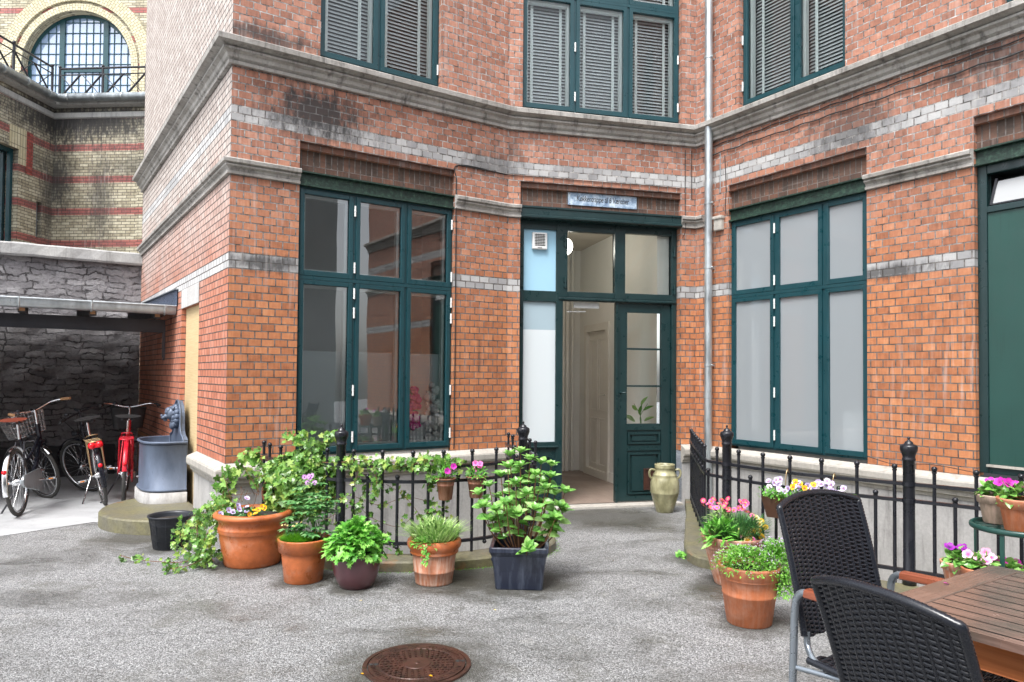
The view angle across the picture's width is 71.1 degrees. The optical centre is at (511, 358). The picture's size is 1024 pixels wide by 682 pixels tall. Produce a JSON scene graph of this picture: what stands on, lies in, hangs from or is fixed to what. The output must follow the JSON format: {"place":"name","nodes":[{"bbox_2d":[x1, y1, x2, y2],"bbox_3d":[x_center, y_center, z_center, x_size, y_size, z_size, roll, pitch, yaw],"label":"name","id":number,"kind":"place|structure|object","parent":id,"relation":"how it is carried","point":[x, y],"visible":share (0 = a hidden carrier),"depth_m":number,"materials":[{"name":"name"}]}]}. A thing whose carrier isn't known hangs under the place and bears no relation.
{"place":"outdoors","nodes":[
{"label":"outdoors","id":0,"kind":"place"},
{"bbox_2d":[0,0,146,367],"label":"yellow building","id":1,"kind":"structure","parent":0,"point":[70,161],"depth_m":15.81,"materials":[{"name":"brick"}]},
{"bbox_2d":[0,149,6,240],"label":"window","id":2,"kind":"structure","parent":1,"relation":"in","point":[3,154],"depth_m":14.78,"materials":[{"name":"black glass"}]},
{"bbox_2d":[0,144,12,240],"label":"window frame","id":3,"kind":"structure","parent":1,"relation":"in","point":[9,167],"depth_m":14.81,"materials":[{"name":"teal paint"}]},
{"bbox_2d":[36,203,37,236],"bbox_3d":[-10.330,-2.996,15.479,0.035,0.780,0.170,0,-1,4],"label":"slit window","id":4,"kind":"structure","parent":1,"relation":"in","point":[36,203],"depth_m":15.55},
{"bbox_2d":[0,35,145,93],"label":"terrace railing","id":5,"kind":"object","parent":1,"relation":"on","point":[14,53],"visible":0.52,"depth_m":15.74,"materials":[{"name":"black metal"}]},
{"bbox_2d":[28,15,130,93],"bbox_3d":[-11.054,-7.242,18.426,2.880,3.240,0.100,0,-1,1],"label":"arched window","id":6,"kind":"structure","parent":1,"relation":"in","point":[78,40],"depth_m":18.43,"materials":[{"name":"glass"}]},
{"bbox_2d":[0,402,836,681],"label":"ground","id":7,"kind":"structure","parent":0,"point":[82,604],"depth_m":4.20,"materials":[{"name":"grey asphalt"}]},
{"bbox_2d":[0,472,137,535],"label":"concrete slab","id":8,"kind":"structure","parent":7,"relation":"on","point":[64,506],"depth_m":7.65,"materials":[{"name":"grey concrete"}]},
{"bbox_2d":[0,397,70,516],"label":"bicycle","id":9,"kind":"object","parent":8,"relation":"on","point":[34,478],"visible":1,"depth_m":7.46,"materials":[{"name":"metal"}]},
{"bbox_2d":[57,400,110,504],"bbox_3d":[-4.731,1.062,8.075,0.609,1.056,1.700,-12,6,-36],"label":"bicycle","id":10,"kind":"object","parent":8,"relation":"on","point":[89,444],"visible":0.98,"depth_m":7.91,"materials":[{"name":"metal"}]},
{"bbox_2d":[0,288,178,359],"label":"bicycle shelter","id":11,"kind":"object","parent":8,"relation":"on","point":[142,316],"visible":1,"depth_m":7.66,"materials":[{"name":"metal"}]},
{"bbox_2d":[99,402,160,502],"bbox_3d":[-4.427,1.051,8.257,0.643,1.081,1.775,3,-2,-27],"label":"bicycle","id":12,"kind":"object","parent":8,"relation":"on","point":[128,417],"visible":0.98,"depth_m":7.99,"materials":[{"name":"metal"}]},
{"bbox_2d":[0,241,141,480],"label":"boundary wall","id":13,"kind":"structure","parent":7,"relation":"on","point":[84,369],"depth_m":9.87,"materials":[{"name":"stone"}]},
{"bbox_2d":[98,498,206,535],"bbox_3d":[-3.503,1.525,6.859,0.800,0.182,1.600,1,-2,-34],"label":"stone step","id":14,"kind":"object","parent":7,"relation":"on","point":[128,517],"visible":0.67,"depth_m":6.55,"materials":[{"name":"beige stone"}]},
{"bbox_2d":[134,486,186,503],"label":"fountain plinth","id":15,"kind":"structure","parent":14,"relation":"on","point":[143,497],"depth_m":7.11,"materials":[{"name":"stone"}]},
{"bbox_2d":[136,399,187,491],"bbox_3d":[-3.660,0.881,7.442,0.405,0.906,0.838,1,-2,-34],"label":"zinc fountain","id":16,"kind":"object","parent":15,"relation":"on","point":[162,464],"visible":1,"depth_m":7.17,"materials":[{"name":"grey metal"}]},
{"bbox_2d":[147,510,192,550],"bbox_3d":[-2.802,1.414,5.877,0.356,0.268,0.356,0,-1,0],"label":"bucket","id":17,"kind":"object","parent":7,"relation":"on","point":[162,524],"visible":0.74,"depth_m":5.75,"materials":[{"name":"plastic"}]},
{"bbox_2d":[213,496,291,569],"bbox_3d":[-1.961,1.286,5.420,0.570,0.515,0.570,0,-1,0],"label":"potted plant","id":18,"kind":"object","parent":7,"relation":"on","point":[248,535],"visible":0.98,"depth_m":5.22,"materials":[{"name":"orange plant"}]},
{"bbox_2d":[277,473,343,584],"bbox_3d":[-1.435,1.169,5.002,0.461,0.738,0.391,1,-2,-32],"label":"potted plant","id":19,"kind":"object","parent":7,"relation":"on","point":[303,561],"visible":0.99,"depth_m":4.90,"materials":[{"name":"green plant"}]},
{"bbox_2d":[319,514,391,589],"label":"potted plant","id":20,"kind":"object","parent":7,"relation":"on","point":[356,560],"visible":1,"depth_m":4.73,"materials":[{"name":"green plant"}]},
{"bbox_2d":[362,643,470,681],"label":"manhole cover","id":21,"kind":"object","parent":7,"relation":"on","point":[418,662],"visible":1,"depth_m":3.51,"materials":[{"name":"metal"}]},
{"bbox_2d":[281,516,555,571],"bbox_3d":[-0.559,1.584,6.085,2.623,0.175,1.679,1,-2,-35],"label":"kerb stone","id":22,"kind":"object","parent":7,"relation":"on","point":[479,558],"visible":0.13,"depth_m":5.29,"materials":[{"name":"beige stone"}]},
{"bbox_2d":[262,421,537,555],"bbox_3d":[-0.708,1.008,6.115,2.466,0.975,1.461,1,-2,-32],"label":"iron railing","id":23,"kind":"object","parent":22,"relation":"on","point":[341,434],"visible":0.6,"depth_m":5.47,"materials":[{"name":"black metal"}]},
{"bbox_2d":[261,482,275,501],"bbox_3d":[-1.863,1.057,5.796,0.275,0.274,0.274,0,-1,0],"label":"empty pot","id":24,"kind":"object","parent":23,"relation":"on","point":[263,492],"visible":0.04,"depth_m":5.71,"materials":[{"name":"ceramic"}]},
{"bbox_2d":[118,427,470,574],"bbox_3d":[-1.652,1.060,5.467,2.652,1.047,0.631,1,-1,-7],"label":"ivy","id":25,"kind":"object","parent":23,"relation":"attached to","point":[283,474],"visible":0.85,"depth_m":5.45,"materials":[{"name":"green plant"}]},
{"bbox_2d":[433,463,457,500],"bbox_3d":[-0.500,0.916,5.358,0.226,0.277,0.203,2,-2,-45],"label":"hanging pot","id":26,"kind":"object","parent":23,"relation":"hanging from","point":[445,485],"visible":0.97,"depth_m":5.31,"materials":[{"name":"ceramic"}]},
{"bbox_2d":[462,460,488,497],"bbox_3d":[-0.268,0.914,5.462,0.215,0.288,0.226,-1,-2,42],"label":"hanging pot","id":27,"kind":"object","parent":23,"relation":"hanging from","point":[475,480],"visible":0.98,"depth_m":5.42,"materials":[{"name":"ceramic"}]},
{"bbox_2d":[394,514,473,586],"bbox_3d":[-0.544,1.313,4.956,0.556,0.463,0.575,0,-1,0],"label":"potted plant","id":28,"kind":"object","parent":7,"relation":"on","point":[434,543],"visible":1,"depth_m":4.84,"materials":[{"name":"orange plant"}]},
{"bbox_2d":[332,540,559,573],"bbox_3d":[-0.213,1.571,6.015,1.288,0.018,2.745,0,-2,35],"label":"moss","id":29,"kind":"object","parent":7,"relation":"on","point":[455,569],"visible":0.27,"depth_m":5.25,"materials":[{"name":"green plant"}]},
{"bbox_2d":[470,446,575,590],"bbox_3d":[0.072,1.083,4.928,0.604,0.931,0.538,-1,-2,38],"label":"potted plant","id":30,"kind":"object","parent":7,"relation":"on","point":[518,557],"visible":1,"depth_m":4.87,"materials":[{"name":"green plant"}]},
{"bbox_2d":[132,0,1023,586],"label":"brick building","id":31,"kind":"structure","parent":7,"relation":"on","point":[810,250],"depth_m":7.13,"materials":[{"name":"brick"}]},
{"bbox_2d":[295,186,452,453],"bbox_3d":[-1.337,-0.322,6.914,1.571,2.412,0.393,1,-2,-34],"label":"window","id":32,"kind":"structure","parent":31,"relation":"in","point":[367,393],"depth_m":6.87,"materials":[{"name":"teal paint"}]},
{"bbox_2d":[320,0,438,86],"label":"window","id":33,"kind":"structure","parent":31,"relation":"in","point":[377,26],"depth_m":6.96,"materials":[{"name":"teal paint"}]},
{"bbox_2d":[409,386,421,430],"bbox_3d":[-0.970,0.494,7.079,0.172,0.441,0.087,1,-2,-35],"label":"flower bunch","id":34,"kind":"object","parent":31,"relation":"in","point":[415,400],"visible":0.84,"depth_m":7.06,"materials":[{"name":"plant"}]},
{"bbox_2d":[424,382,440,440],"bbox_3d":[-0.803,0.539,7.192,0.188,0.613,0.072,1,-2,-34],"label":"flower bunch","id":35,"kind":"object","parent":31,"relation":"in","point":[431,421],"visible":1,"depth_m":7.18,"materials":[{"name":"white plant"}]},
{"bbox_2d":[532,232,546,249],"bbox_3d":[0.299,-1.275,7.774,0.170,0.185,0.044,1,-1,-14],"label":"ventilation fan","id":36,"kind":"object","parent":31,"relation":"attached to","point":[539,240],"visible":1,"depth_m":7.75},
{"bbox_2d":[568,239,572,253],"bbox_3d":[0.627,-1.452,8.695,0.220,0.410,0.220,0,-1,0],"label":"ceiling lamp","id":37,"kind":"object","parent":31,"relation":"hanging from","point":[570,246],"visible":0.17,"depth_m":8.62,"materials":[{"name":"white glass"}]},
{"bbox_2d":[566,302,598,311],"bbox_3d":[0.786,-0.565,7.980,0.381,0.116,0.045,1,-1,-14],"label":"door closer","id":38,"kind":"object","parent":31,"relation":"attached to","point":[585,305],"depth_m":7.97,"materials":[{"name":"silver metal"}]},
{"bbox_2d":[583,321,609,481],"bbox_3d":[1.188,0.580,9.955,0.094,2.125,0.930,1,-1,-14],"label":"inner door","id":39,"kind":"structure","parent":31,"relation":"in","point":[596,437],"depth_m":9.98,"materials":[{"name":"paint"}]},
{"bbox_2d":[523,0,678,123],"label":"window","id":40,"kind":"structure","parent":31,"relation":"in","point":[626,11],"depth_m":8.06,"materials":[{"name":"teal paint"}]},
{"bbox_2d":[568,192,636,208],"bbox_3d":[1.002,-1.741,7.907,0.808,0.139,0.015,1,-1,-14],"label":"name plate","id":41,"kind":"object","parent":31,"relation":"attached to","point":[601,200],"visible":1,"depth_m":7.90,"materials":[{"name":"metal"}]},
{"bbox_2d":[627,397,653,422],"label":"house plant","id":42,"kind":"object","parent":31,"relation":"on","point":[630,417],"visible":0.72,"depth_m":8.21,"materials":[{"name":"green plant"}]},
{"bbox_2d":[613,303,669,502],"bbox_3d":[1.476,0.495,8.048,0.670,2.220,0.110,1,-1,-14],"label":"door leaf","id":43,"kind":"structure","parent":31,"relation":"in","point":[637,447],"depth_m":8.03,"materials":[{"name":"green wood"}]},
{"bbox_2d":[742,0,844,105],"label":"window","id":44,"kind":"structure","parent":31,"relation":"in","point":[799,51],"depth_m":7.20,"materials":[{"name":"teal paint"}]},
{"bbox_2d":[731,192,867,459],"bbox_3d":[2.794,-0.284,7.079,0.408,2.412,1.567,1,-2,-32],"label":"window","id":45,"kind":"structure","parent":31,"relation":"in","point":[799,305],"depth_m":7.01,"materials":[{"name":"white glass"}]},
{"bbox_2d":[977,157,1023,475],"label":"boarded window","id":46,"kind":"structure","parent":31,"relation":"in","point":[1001,226],"depth_m":5.52,"materials":[{"name":"wood"}]},
{"bbox_2d":[648,463,681,512],"bbox_3d":[1.619,1.373,7.590,0.303,0.505,0.303,1,-2,-37],"label":"stoneware jar","id":47,"kind":"object","parent":7,"relation":"on","point":[664,485],"visible":1,"depth_m":7.49,"materials":[{"name":"ceramic"}]},
{"bbox_2d":[675,550,685,558],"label":"weed","id":48,"kind":"object","parent":7,"relation":"on","point":[681,554],"visible":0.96,"depth_m":5.68,"materials":[{"name":"green plant"}]},
{"bbox_2d":[697,496,778,585],"bbox_3d":[1.553,1.269,4.975,0.587,0.587,0.576,0,-1,0],"label":"potted plant","id":49,"kind":"object","parent":7,"relation":"on","point":[728,530],"visible":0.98,"depth_m":4.90,"materials":[{"name":"green plant"}]},
{"bbox_2d":[711,536,793,628],"bbox_3d":[1.433,1.290,4.178,0.551,0.505,0.408,0,-1,0],"label":"potted plant","id":50,"kind":"object","parent":7,"relation":"on","point":[750,583],"visible":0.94,"depth_m":4.08,"materials":[{"name":"green plant"}]},
{"bbox_2d":[684,499,918,592],"bbox_3d":[2.202,1.590,5.394,1.489,0.175,4.968,1,-1,-21],"label":"kerb stone","id":51,"kind":"object","parent":7,"relation":"on","point":[696,554],"visible":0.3,"depth_m":5.70,"materials":[{"name":"beige stone"}]},
{"bbox_2d":[690,425,1023,585],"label":"iron railing","id":52,"kind":"object","parent":51,"relation":"on","point":[699,472],"visible":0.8,"depth_m":4.84,"materials":[{"name":"black metal"}]},
{"bbox_2d":[758,469,854,520],"bbox_3d":[2.065,0.968,5.009,0.654,0.339,0.257,-1,-2,43],"label":"flower box","id":53,"kind":"object","parent":52,"relation":"hanging from","point":[771,501],"visible":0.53,"depth_m":5.08,"materials":[{"name":"plant"}]},
{"bbox_2d":[810,575,983,681],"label":"wicker chair","id":54,"kind":"object","parent":7,"relation":"on","point":[875,633],"visible":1,"depth_m":1.75,"materials":[{"name":"black wicker"}]},
{"bbox_2d":[776,489,1017,681],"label":"wicker chair","id":55,"kind":"object","parent":7,"relation":"on","point":[831,526],"visible":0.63,"depth_m":2.72,"materials":[{"name":"black wicker"}]},
{"bbox_2d":[900,566,1023,681],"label":"wooden table","id":56,"kind":"object","parent":7,"relation":"on","point":[985,605],"visible":0.52,"depth_m":2.16,"materials":[{"name":"brown wood"}]},
{"bbox_2d":[969,517,1023,566],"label":"plant stand","id":57,"kind":"object","parent":7,"relation":"on","point":[976,523],"visible":0.5,"depth_m":3.93,"materials":[{"name":"green metal"}]},
{"bbox_2d":[974,477,1007,524],"bbox_3d":[2.797,0.810,4.128,0.233,0.271,0.200,-1,-2,43],"label":"potted petunia","id":58,"kind":"object","parent":57,"relation":"on","point":[989,507],"visible":0.66,"depth_m":4.10,"materials":[{"name":"ceramic"}]},
{"bbox_2d":[995,478,1023,531],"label":"potted petunia","id":59,"kind":"object","parent":57,"relation":"on","point":[1011,504],"visible":1,"depth_m":3.89,"materials":[{"name":"ceramic"}]},
{"bbox_3d":[2.588,1.428,3.998,0.412,0.242,0.332,0,-1,0],"label":"wire stand","id":60,"kind":"object","parent":7,"relation":"on","visible":0},
{"bbox_2d":[939,542,970,578],"bbox_3d":[2.550,1.183,4.086,0.214,0.251,0.214,1,-2,-36],"label":"potted petunia","id":61,"kind":"object","parent":60,"relation":"on","point":[949,564],"visible":0.59,"depth_m":4.07,"materials":[{"name":"plant"}]},
{"bbox_2d":[958,547,1000,573],"bbox_3d":[2.576,1.172,3.923,0.217,0.266,0.233,0,-1,0],"label":"potted petunia","id":62,"kind":"object","parent":60,"relation":"on","point":[972,560],"visible":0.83,"depth_m":3.92,"materials":[{"name":"plant"}]},
{"bbox_2d":[995,556,1023,570],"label":"potted petunia","id":63,"kind":"object","parent":60,"relation":"on","point":[1012,563],"visible":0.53,"depth_m":3.92,"materials":[{"name":"plant"}]}
]}

